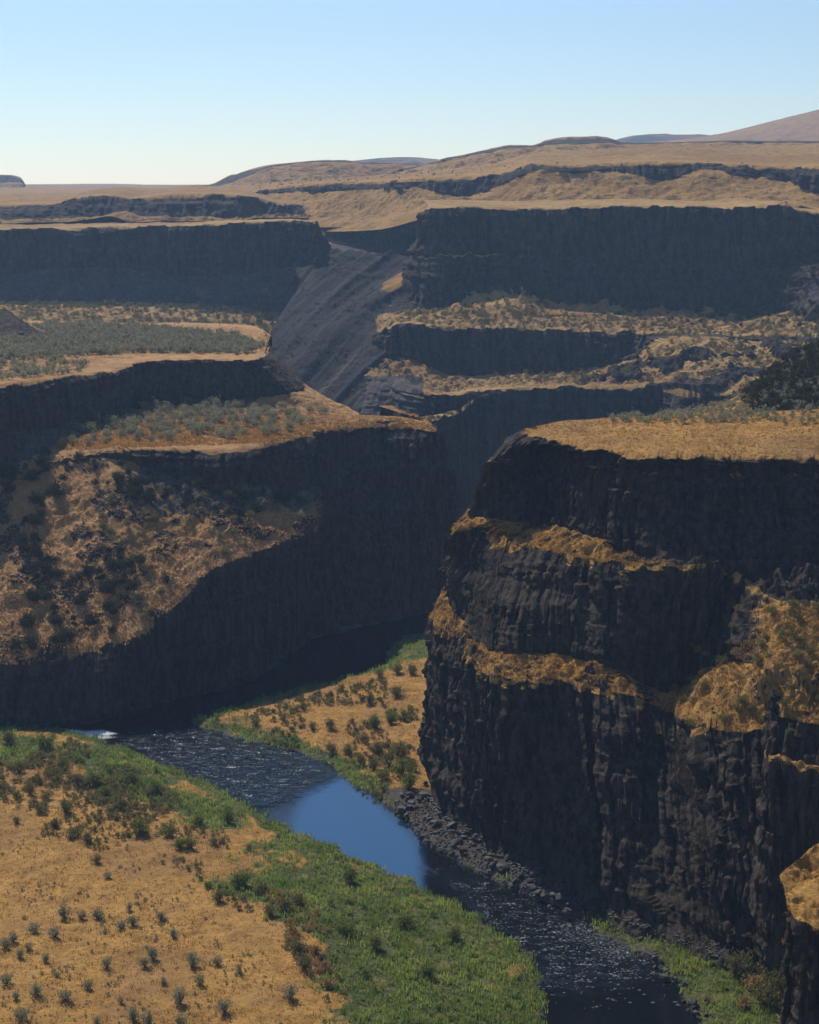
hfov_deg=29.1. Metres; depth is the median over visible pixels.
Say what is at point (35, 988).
sage bush
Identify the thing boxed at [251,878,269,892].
bush
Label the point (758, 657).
bush
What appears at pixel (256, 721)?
bush
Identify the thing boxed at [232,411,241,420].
sage bush
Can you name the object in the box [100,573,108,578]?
bush
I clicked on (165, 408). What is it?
sage bush
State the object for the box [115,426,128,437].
sage bush
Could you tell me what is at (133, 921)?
sage bush
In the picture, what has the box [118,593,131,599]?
bush
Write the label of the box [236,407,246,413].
sage bush
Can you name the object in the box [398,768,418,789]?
bush
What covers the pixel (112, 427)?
sage bush
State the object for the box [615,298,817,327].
scrub
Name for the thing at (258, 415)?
sage bush
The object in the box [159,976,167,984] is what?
sage bush
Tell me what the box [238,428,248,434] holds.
sage bush
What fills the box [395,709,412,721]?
bush
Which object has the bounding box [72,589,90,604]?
bush
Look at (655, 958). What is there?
boulder
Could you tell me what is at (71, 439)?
sage bush
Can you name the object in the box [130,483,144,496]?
bush
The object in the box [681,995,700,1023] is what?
rubble
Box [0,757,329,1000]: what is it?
weeds
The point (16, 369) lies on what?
sagebrush cover
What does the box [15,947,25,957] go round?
sage bush
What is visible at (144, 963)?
sage bush
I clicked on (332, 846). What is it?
riverside weeds
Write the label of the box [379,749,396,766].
bush
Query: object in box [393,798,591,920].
rubble
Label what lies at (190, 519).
bush
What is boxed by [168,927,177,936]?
sage bush
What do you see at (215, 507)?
bush
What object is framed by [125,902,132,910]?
sage bush
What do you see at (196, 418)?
sage bush
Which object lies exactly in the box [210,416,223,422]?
sage bush
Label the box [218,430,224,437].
sage bush
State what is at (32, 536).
bush
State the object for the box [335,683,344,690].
bush
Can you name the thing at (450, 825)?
boulder
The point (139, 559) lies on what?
bush
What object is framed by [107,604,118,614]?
bush
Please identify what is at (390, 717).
bush
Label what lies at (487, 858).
boulder
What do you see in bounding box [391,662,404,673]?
bush
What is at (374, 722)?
bush
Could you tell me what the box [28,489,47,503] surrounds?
bush
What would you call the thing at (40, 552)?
bush
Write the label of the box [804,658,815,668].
bush
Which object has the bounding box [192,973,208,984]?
sage bush
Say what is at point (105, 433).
sage bush
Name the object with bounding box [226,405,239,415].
sage bush
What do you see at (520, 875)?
boulder
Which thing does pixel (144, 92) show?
sky
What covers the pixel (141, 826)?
bush
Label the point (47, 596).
bush
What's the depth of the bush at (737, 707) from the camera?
215.73 m
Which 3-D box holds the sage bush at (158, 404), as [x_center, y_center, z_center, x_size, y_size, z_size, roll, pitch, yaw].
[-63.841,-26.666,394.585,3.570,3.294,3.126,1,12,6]
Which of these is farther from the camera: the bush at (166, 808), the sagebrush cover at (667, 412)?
the sagebrush cover at (667, 412)
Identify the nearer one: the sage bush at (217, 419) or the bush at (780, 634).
the bush at (780, 634)
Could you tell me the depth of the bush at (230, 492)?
335.17 m
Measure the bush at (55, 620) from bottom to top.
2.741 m
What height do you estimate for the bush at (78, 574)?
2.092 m
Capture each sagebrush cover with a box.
[0,316,265,358]
[0,349,89,379]
[607,380,818,422]
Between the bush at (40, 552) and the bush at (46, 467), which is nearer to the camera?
the bush at (40, 552)
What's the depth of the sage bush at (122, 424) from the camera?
364.23 m
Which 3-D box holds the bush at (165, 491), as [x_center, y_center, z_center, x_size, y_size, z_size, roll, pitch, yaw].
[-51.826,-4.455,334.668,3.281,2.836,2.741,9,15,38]
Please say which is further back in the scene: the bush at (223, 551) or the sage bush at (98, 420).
the sage bush at (98, 420)
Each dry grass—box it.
[0,457,324,664]
[53,408,436,450]
[429,409,818,731]
[781,854,818,952]
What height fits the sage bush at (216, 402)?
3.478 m
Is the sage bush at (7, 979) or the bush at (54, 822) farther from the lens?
the bush at (54, 822)
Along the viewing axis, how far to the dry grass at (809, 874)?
162.44 m
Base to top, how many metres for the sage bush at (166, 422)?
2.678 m
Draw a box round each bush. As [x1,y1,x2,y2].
[0,479,17,492]
[0,727,18,742]
[0,781,10,790]
[0,935,12,947]
[0,973,15,984]
[4,931,19,942]
[7,759,26,772]
[8,636,23,647]
[9,992,20,998]
[10,1006,32,1020]
[13,531,29,546]
[13,816,20,822]
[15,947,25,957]
[17,609,36,626]
[19,611,38,627]
[20,468,39,480]
[20,542,29,552]
[20,635,38,650]
[21,783,38,794]
[22,514,29,522]
[23,588,32,599]
[24,942,33,949]
[25,511,44,525]
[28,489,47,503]
[28,920,42,933]
[28,982,44,995]
[29,530,42,542]
[29,543,40,553]
[29,589,38,603]
[29,749,49,759]
[31,549,44,557]
[33,730,55,746]
[34,453,48,466]
[35,443,56,455]
[35,507,46,516]
[36,588,56,601]
[38,560,51,572]
[39,788,53,800]
[40,461,50,470]
[40,552,54,561]
[40,951,50,961]
[43,479,67,494]
[46,924,63,937]
[48,601,59,611]
[48,614,63,625]
[48,632,62,643]
[49,566,66,577]
[49,817,62,826]
[50,484,62,497]
[55,754,70,767]
[55,901,73,917]
[57,624,77,642]
[57,794,76,814]
[57,987,74,1001]
[58,473,68,480]
[62,457,68,463]
[62,579,73,588]
[64,822,83,838]
[67,434,78,442]
[67,574,77,582]
[69,772,86,785]
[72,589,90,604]
[73,450,84,458]
[75,571,84,580]
[76,908,88,918]
[77,563,94,576]
[79,612,102,625]
[79,830,94,842]
[81,976,93,988]
[82,436,93,444]
[83,422,98,432]
[84,767,104,784]
[88,432,98,439]
[89,853,102,863]
[89,907,105,918]
[91,477,99,484]
[92,564,104,574]
[92,1016,100,1023]
[95,411,103,423]
[95,581,116,595]
[97,519,108,528]
[97,598,116,609]
[97,782,111,796]
[97,954,112,968]
[98,512,105,518]
[98,542,109,549]
[100,429,111,437]
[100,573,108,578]
[102,552,111,561]
[102,624,119,633]
[103,872,114,877]
[104,525,115,534]
[104,555,126,571]
[105,576,118,588]
[106,415,120,424]
[106,492,114,501]
[107,420,118,429]
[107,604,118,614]
[111,471,124,484]
[111,796,129,808]
[112,572,126,580]
[113,543,126,552]
[114,919,127,928]
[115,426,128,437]
[116,569,129,576]
[116,995,124,1003]
[117,418,128,429]
[118,410,132,419]
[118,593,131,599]
[120,574,140,592]
[121,517,130,526]
[122,467,135,474]
[122,913,139,925]
[124,423,138,433]
[124,482,134,493]
[124,770,140,783]
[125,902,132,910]
[126,557,135,567]
[126,1003,141,1020]
[128,417,141,427]
[128,568,136,574]
[128,817,152,834]
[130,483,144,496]
[132,430,141,438]
[133,551,147,564]
[134,474,146,484]
[135,593,145,599]
[135,955,150,966]
[136,426,147,436]
[138,611,149,617]
[139,1007,153,1023]
[141,415,155,422]
[141,489,156,502]
[144,478,152,484]
[144,780,163,793]
[145,561,155,568]
[146,511,162,521]
[146,946,159,960]
[147,434,156,440]
[148,423,159,432]
[149,399,161,409]
[152,414,163,423]
[153,409,165,417]
[155,910,165,919]
[156,420,167,428]
[156,425,166,431]
[158,400,172,411]
[158,416,172,426]
[158,485,173,496]
[159,806,169,811]
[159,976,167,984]
[160,569,168,576]
[160,823,175,836]
[161,429,176,438]
[166,417,178,425]
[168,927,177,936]
[169,408,182,415]
[171,984,190,1003]
[172,834,188,848]
[173,414,185,420]
[173,1012,190,1023]
[176,408,189,417]
[182,488,193,495]
[184,420,195,427]
[185,514,192,521]
[186,835,199,847]
[186,950,204,967]
[188,421,201,432]
[188,503,197,511]
[189,812,205,825]
[190,404,200,413]
[192,415,201,422]
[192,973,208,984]
[196,403,206,411]
[198,422,206,430]
[200,398,209,408]
[201,409,212,415]
[202,414,213,422]
[207,395,217,406]
[207,423,215,430]
[208,834,218,843]
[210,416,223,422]
[210,504,219,509]
[210,888,227,901]
[211,954,223,965]
[212,397,223,406]
[213,530,226,539]
[214,410,224,418]
[215,998,232,1013]
[218,407,226,414]
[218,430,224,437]
[219,545,231,555]
[221,807,236,822]
[223,401,233,409]
[223,427,237,437]
[223,488,235,497]
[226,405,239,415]
[226,412,234,421]
[228,514,237,519]
[229,527,239,532]
[229,867,251,886]
[230,422,239,430]
[231,399,240,407]
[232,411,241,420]
[232,963,243,972]
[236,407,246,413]
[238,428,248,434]
[239,507,246,513]
[241,413,252,424]
[244,510,254,517]
[247,411,257,419]
[249,419,261,426]
[249,505,262,512]
[250,493,262,499]
[250,718,263,725]
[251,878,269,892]
[254,409,261,419]
[254,496,268,507]
[258,425,271,434]
[259,503,268,509]
[260,404,267,412]
[261,903,279,914]
[263,415,275,425]
[263,493,274,500]
[266,410,276,417]
[270,426,281,431]
[273,895,296,910]
[275,400,287,407]
[278,981,297,998]
[280,407,292,415]
[280,714,287,720]
[284,419,295,429]
[285,938,311,953]
[286,410,299,419]
[290,405,300,414]
[291,891,306,905]
[292,951,314,969]
[294,414,306,422]
[297,508,304,516]
[298,702,306,708]
[303,403,316,412]
[307,721,317,729]
[310,943,325,954]
[316,406,332,413]
[317,960,333,972]
[321,971,339,988]
[322,717,337,729]
[323,739,338,752]
[334,919,357,933]
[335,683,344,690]
[340,744,354,754]
[340,867,359,883]
[351,752,368,764]
[358,732,368,739]
[363,928,383,949]
[364,693,374,703]
[365,713,383,727]
[365,755,383,769]
[366,738,386,753]
[372,667,385,676]
[374,767,391,779]
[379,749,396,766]
[384,708,397,723]
[386,684,408,695]
[386,752,419,775]
[389,740,409,756]
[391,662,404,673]
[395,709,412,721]
[396,911,418,928]
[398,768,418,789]
[404,662,418,674]
[405,757,419,768]
[417,961,435,977]
[446,924,461,939]
[676,693,689,703]
[685,715,697,726]
[689,695,699,703]
[692,645,704,653]
[698,680,709,688]
[701,650,710,655]
[713,654,727,664]
[717,712,731,721]
[721,949,750,978]
[729,703,743,712]
[732,604,740,609]
[734,674,745,679]
[734,694,748,703]
[736,993,756,1010]
[738,946,758,969]
[740,969,764,990]
[747,701,758,711]
[747,977,783,1006]
[751,652,764,663]
[752,956,772,977]
[755,636,766,646]
[759,632,768,639]
[760,966,785,996]
[764,603,777,613]
[776,627,788,637]
[778,698,789,706]
[785,596,798,606]
[788,629,798,638]
[789,715,803,721]
[790,646,805,661]
[792,610,802,618]
[795,635,808,641]
[804,644,817,652]
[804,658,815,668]
[810,599,818,610]
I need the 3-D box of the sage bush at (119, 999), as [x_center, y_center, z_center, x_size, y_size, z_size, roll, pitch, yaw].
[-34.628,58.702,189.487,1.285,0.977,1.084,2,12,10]
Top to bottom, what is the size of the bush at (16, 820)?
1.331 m
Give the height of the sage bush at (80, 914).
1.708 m
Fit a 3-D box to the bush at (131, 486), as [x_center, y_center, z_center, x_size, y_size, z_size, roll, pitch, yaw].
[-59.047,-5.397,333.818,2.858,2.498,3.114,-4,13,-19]
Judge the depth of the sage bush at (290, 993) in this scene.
192.72 m
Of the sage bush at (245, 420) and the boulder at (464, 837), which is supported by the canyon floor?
the boulder at (464, 837)
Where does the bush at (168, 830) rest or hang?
on the canyon floor
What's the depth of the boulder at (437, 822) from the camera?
246.17 m
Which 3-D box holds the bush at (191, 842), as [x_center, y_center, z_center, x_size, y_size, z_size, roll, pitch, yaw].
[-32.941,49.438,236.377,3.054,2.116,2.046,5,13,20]
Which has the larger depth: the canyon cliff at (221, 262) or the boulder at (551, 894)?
the canyon cliff at (221, 262)
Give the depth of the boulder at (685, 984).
199.08 m
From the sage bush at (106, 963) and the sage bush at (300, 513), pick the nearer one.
the sage bush at (106, 963)
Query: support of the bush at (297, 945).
on the canyon floor
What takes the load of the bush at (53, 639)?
on the canyon cliff at (372, 551)
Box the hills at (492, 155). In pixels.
[398,136,818,173]
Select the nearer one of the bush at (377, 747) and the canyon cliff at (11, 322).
the bush at (377, 747)
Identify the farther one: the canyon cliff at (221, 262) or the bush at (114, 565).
the canyon cliff at (221, 262)
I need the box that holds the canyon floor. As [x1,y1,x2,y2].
[0,633,782,1023]
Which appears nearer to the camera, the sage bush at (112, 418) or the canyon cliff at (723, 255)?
the sage bush at (112, 418)
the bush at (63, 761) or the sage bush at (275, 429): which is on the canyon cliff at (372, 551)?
the sage bush at (275, 429)
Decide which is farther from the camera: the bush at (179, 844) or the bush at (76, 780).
the bush at (76, 780)
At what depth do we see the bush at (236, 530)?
327.36 m
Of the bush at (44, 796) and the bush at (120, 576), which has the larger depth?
the bush at (120, 576)
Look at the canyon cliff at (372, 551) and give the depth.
333.87 m
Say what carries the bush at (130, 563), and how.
on the canyon cliff at (372, 551)
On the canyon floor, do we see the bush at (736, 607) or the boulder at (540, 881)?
the boulder at (540, 881)
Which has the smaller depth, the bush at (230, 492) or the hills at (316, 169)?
the bush at (230, 492)
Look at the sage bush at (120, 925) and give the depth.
209.28 m
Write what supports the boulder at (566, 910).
on the canyon floor
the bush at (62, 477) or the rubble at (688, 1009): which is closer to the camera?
the rubble at (688, 1009)
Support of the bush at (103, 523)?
on the canyon cliff at (372, 551)
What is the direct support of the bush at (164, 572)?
on the canyon cliff at (372, 551)
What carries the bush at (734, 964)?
on the canyon floor
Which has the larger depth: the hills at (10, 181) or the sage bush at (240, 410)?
the hills at (10, 181)
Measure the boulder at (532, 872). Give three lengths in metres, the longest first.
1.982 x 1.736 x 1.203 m
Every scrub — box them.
[0,293,282,332]
[252,161,787,214]
[406,284,818,381]
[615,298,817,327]
[738,338,818,411]
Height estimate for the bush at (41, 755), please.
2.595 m
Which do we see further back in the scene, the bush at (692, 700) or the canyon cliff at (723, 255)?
the canyon cliff at (723, 255)
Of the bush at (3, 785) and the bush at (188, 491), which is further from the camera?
the bush at (188, 491)
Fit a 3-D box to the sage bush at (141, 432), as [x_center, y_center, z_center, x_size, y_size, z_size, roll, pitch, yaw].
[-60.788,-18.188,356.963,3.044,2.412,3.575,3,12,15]
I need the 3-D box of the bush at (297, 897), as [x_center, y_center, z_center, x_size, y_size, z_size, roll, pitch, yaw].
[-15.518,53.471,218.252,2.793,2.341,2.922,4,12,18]
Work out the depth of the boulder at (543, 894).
222.69 m
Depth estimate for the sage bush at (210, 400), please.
400.07 m
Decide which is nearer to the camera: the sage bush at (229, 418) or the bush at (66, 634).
the bush at (66, 634)
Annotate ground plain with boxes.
[0,184,194,220]
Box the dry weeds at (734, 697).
[669,606,818,732]
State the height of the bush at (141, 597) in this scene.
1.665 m
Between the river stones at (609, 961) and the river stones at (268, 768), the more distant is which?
the river stones at (268, 768)
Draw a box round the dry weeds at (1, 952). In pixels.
[0,684,674,1023]
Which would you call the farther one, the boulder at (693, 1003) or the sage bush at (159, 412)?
the sage bush at (159, 412)
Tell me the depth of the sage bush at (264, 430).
357.88 m
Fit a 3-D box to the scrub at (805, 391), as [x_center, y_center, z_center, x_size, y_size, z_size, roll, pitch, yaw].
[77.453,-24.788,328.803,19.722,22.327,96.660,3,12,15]
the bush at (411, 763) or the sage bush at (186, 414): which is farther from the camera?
the sage bush at (186, 414)
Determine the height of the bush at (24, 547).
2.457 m
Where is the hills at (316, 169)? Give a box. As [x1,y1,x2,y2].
[199,160,422,185]
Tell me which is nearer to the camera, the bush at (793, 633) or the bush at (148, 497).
the bush at (793, 633)
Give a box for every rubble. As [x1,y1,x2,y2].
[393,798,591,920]
[427,517,814,721]
[429,794,759,973]
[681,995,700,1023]
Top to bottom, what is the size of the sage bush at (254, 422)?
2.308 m
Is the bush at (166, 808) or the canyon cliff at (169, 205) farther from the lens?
the canyon cliff at (169, 205)
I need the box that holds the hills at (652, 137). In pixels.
[356,134,709,163]
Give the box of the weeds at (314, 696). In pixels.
[243,666,418,803]
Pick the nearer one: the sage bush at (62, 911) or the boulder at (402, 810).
the sage bush at (62, 911)
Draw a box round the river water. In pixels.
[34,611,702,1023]
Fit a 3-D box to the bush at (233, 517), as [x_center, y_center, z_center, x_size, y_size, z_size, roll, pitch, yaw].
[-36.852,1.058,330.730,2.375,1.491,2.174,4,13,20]
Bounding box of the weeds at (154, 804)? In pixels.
[0,736,188,823]
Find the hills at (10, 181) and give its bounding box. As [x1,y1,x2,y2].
[0,175,25,187]
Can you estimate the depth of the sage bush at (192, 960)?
199.70 m
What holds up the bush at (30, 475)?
on the canyon cliff at (372, 551)
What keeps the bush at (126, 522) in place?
on the canyon cliff at (372, 551)
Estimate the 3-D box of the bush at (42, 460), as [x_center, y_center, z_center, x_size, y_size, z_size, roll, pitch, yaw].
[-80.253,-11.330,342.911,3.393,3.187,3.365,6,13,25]
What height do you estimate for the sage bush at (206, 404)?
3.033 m
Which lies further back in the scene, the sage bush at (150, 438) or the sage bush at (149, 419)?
the sage bush at (149, 419)
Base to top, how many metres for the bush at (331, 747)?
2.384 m
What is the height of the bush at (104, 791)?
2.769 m
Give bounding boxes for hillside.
[270,248,416,413]
[654,345,818,414]
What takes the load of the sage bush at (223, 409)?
on the canyon cliff at (372, 551)
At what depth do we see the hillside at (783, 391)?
312.41 m
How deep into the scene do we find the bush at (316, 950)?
203.85 m
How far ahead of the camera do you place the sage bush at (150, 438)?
350.66 m
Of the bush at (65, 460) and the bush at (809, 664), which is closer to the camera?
the bush at (809, 664)
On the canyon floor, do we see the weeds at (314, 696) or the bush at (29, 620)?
the weeds at (314, 696)
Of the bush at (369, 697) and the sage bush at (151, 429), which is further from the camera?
the sage bush at (151, 429)
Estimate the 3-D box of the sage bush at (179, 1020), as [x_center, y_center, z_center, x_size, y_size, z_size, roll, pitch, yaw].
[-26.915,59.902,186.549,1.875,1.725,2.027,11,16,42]
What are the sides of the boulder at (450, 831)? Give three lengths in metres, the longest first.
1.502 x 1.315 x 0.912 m
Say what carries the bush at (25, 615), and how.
on the canyon cliff at (372, 551)
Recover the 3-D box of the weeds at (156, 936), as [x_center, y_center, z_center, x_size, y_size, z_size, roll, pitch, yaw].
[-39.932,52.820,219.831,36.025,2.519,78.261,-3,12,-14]
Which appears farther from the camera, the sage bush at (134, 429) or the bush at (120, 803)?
the sage bush at (134, 429)
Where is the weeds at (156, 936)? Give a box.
[0,805,294,1023]
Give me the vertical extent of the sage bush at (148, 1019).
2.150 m
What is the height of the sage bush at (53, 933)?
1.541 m
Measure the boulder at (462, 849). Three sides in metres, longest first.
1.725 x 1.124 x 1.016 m
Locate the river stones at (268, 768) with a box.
[130,738,325,803]
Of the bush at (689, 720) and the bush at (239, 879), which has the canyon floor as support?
the bush at (239, 879)
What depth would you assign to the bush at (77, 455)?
342.16 m
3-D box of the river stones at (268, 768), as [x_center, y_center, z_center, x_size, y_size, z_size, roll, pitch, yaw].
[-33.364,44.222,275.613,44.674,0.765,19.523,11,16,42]
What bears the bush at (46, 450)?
on the canyon cliff at (372, 551)
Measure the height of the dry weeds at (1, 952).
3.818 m
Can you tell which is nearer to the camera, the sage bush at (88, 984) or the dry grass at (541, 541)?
the sage bush at (88, 984)
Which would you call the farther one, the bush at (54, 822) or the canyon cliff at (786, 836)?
the bush at (54, 822)
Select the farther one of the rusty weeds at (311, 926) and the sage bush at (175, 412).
the sage bush at (175, 412)
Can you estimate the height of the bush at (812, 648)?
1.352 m
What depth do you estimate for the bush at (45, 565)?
314.80 m
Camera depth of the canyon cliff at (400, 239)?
782.03 m
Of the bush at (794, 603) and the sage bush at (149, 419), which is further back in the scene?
the sage bush at (149, 419)
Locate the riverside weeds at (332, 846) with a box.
[2,644,780,1023]
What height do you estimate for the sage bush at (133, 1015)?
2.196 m
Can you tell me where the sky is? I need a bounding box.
[0,0,818,184]
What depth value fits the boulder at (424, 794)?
256.44 m
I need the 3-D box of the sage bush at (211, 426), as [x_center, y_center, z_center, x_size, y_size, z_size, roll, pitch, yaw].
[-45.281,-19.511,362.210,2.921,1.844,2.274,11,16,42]
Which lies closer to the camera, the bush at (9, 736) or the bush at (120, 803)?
the bush at (120, 803)
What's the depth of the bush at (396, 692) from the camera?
307.25 m
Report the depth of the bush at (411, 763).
270.49 m
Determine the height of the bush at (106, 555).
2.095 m
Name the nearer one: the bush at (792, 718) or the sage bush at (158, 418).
the bush at (792, 718)
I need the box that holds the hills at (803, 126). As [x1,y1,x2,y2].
[656,110,818,141]
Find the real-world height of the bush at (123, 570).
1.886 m
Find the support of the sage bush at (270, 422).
on the canyon cliff at (372, 551)
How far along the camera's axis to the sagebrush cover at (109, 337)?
437.40 m
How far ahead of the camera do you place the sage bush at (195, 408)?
391.24 m
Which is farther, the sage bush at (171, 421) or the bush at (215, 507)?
the sage bush at (171, 421)
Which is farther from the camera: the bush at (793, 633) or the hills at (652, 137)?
the hills at (652, 137)
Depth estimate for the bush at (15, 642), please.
298.28 m
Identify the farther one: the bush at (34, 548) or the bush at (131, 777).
the bush at (34, 548)
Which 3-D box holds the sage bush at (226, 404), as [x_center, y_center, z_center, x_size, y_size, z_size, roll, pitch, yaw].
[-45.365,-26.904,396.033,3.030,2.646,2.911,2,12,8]
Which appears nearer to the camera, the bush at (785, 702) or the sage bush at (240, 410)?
the bush at (785, 702)
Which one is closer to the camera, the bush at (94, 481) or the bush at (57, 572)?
the bush at (57, 572)
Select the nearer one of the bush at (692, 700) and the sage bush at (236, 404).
the bush at (692, 700)
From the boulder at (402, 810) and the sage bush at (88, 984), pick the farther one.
the boulder at (402, 810)
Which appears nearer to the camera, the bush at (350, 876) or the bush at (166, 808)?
the bush at (350, 876)
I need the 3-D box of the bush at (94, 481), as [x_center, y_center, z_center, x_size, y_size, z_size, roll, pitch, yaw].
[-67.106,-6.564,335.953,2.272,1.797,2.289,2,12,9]
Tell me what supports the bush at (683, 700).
on the canyon cliff at (647, 809)
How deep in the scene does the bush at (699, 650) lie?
233.20 m
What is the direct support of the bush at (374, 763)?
on the canyon floor
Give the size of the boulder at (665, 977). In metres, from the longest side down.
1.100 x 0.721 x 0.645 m
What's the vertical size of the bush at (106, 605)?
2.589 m
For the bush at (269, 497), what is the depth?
341.39 m
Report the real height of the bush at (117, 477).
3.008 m
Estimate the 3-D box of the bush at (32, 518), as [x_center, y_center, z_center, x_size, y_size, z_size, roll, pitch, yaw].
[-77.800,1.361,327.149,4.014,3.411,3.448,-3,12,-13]
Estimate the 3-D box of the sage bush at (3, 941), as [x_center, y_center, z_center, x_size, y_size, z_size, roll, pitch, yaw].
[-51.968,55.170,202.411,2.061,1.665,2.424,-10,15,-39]
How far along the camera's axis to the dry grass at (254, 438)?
358.66 m
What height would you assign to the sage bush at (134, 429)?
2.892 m
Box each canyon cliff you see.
[0,186,310,223]
[0,219,330,334]
[0,308,45,336]
[0,320,359,474]
[0,405,459,727]
[321,221,416,256]
[360,286,818,479]
[401,198,818,319]
[417,409,818,989]
[422,387,480,517]
[748,687,818,986]
[779,843,818,1023]
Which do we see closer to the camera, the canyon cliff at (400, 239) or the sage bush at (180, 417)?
the sage bush at (180, 417)
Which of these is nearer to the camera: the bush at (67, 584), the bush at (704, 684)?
the bush at (704, 684)
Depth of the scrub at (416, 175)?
902.97 m
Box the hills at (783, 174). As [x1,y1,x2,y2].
[195,141,818,231]
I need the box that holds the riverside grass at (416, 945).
[0,639,783,1023]
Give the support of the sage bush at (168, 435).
on the canyon cliff at (372, 551)
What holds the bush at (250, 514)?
on the canyon cliff at (372, 551)
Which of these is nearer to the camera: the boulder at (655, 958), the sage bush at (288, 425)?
the boulder at (655, 958)
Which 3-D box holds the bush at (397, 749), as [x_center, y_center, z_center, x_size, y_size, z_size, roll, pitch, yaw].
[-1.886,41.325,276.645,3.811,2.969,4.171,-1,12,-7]
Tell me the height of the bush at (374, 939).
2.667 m
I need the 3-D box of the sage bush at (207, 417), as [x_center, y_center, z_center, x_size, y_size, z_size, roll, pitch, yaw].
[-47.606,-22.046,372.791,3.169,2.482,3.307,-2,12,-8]
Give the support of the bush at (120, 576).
on the canyon cliff at (372, 551)
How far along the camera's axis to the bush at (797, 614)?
227.49 m
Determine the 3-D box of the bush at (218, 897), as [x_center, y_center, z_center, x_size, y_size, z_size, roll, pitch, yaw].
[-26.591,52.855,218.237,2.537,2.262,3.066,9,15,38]
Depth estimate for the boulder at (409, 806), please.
253.44 m
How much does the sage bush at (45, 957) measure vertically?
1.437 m
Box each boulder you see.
[397,806,406,814]
[406,804,413,809]
[407,791,413,796]
[407,800,415,804]
[417,791,428,798]
[430,819,440,825]
[446,821,455,828]
[447,829,455,834]
[451,838,461,847]
[457,845,466,853]
[459,835,467,839]
[471,833,479,841]
[484,856,492,860]
[489,862,497,867]
[496,863,502,870]
[501,861,509,869]
[512,879,520,883]
[517,872,524,878]
[523,878,532,883]
[525,884,535,891]
[529,868,537,876]
[534,890,541,895]
[537,877,545,885]
[540,891,548,897]
[549,892,555,897]
[555,893,563,902]
[563,907,571,913]
[652,955,658,961]
[657,957,663,963]
[662,974,670,979]
[682,979,690,987]
[689,1000,697,1005]
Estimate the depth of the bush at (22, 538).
320.29 m
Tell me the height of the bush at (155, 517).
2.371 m
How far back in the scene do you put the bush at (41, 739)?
280.79 m
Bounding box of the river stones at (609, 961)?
[469,897,680,1008]
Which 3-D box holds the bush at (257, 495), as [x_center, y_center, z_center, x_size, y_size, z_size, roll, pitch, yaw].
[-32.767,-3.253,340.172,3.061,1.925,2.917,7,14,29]
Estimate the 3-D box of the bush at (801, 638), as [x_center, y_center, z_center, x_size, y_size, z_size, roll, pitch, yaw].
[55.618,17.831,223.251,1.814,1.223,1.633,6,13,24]
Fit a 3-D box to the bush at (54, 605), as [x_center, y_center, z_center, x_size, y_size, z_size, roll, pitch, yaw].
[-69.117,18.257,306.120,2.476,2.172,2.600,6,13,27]
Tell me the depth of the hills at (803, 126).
2306.24 m
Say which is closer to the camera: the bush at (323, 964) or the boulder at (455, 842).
the bush at (323, 964)
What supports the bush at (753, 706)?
on the canyon cliff at (647, 809)
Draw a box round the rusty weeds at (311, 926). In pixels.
[258,886,334,977]
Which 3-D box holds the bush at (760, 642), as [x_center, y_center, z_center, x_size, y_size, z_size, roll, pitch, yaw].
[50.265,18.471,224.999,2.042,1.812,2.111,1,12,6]
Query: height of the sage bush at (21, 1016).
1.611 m
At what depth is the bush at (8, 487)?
334.93 m
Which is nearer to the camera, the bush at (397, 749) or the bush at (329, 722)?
the bush at (397, 749)
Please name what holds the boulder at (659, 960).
on the canyon floor
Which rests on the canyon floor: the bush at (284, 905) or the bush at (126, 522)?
the bush at (284, 905)
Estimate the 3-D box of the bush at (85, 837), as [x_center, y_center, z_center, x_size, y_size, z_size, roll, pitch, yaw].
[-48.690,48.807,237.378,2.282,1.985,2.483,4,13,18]
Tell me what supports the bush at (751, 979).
on the canyon floor
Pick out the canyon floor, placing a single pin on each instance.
(244, 997)
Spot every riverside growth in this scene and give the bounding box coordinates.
[3,674,715,1023]
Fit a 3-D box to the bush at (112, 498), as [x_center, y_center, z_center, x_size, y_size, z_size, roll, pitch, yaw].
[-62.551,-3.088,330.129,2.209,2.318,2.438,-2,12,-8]
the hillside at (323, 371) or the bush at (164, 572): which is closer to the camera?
the bush at (164, 572)
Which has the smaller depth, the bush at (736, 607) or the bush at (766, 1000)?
the bush at (766, 1000)
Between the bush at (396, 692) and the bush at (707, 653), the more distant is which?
the bush at (396, 692)
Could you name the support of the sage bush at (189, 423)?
on the canyon cliff at (372, 551)
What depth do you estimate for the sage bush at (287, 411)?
381.91 m
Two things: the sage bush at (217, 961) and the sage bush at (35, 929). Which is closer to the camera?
the sage bush at (217, 961)
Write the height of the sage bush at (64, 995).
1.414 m
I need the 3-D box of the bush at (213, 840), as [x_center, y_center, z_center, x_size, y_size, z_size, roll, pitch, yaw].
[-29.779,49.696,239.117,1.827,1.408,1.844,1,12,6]
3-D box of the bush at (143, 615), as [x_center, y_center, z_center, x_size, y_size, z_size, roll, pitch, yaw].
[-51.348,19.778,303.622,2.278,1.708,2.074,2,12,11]
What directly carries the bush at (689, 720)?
on the canyon cliff at (647, 809)
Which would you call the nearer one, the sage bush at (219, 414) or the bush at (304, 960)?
the bush at (304, 960)
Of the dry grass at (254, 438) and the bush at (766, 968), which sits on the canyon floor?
the bush at (766, 968)

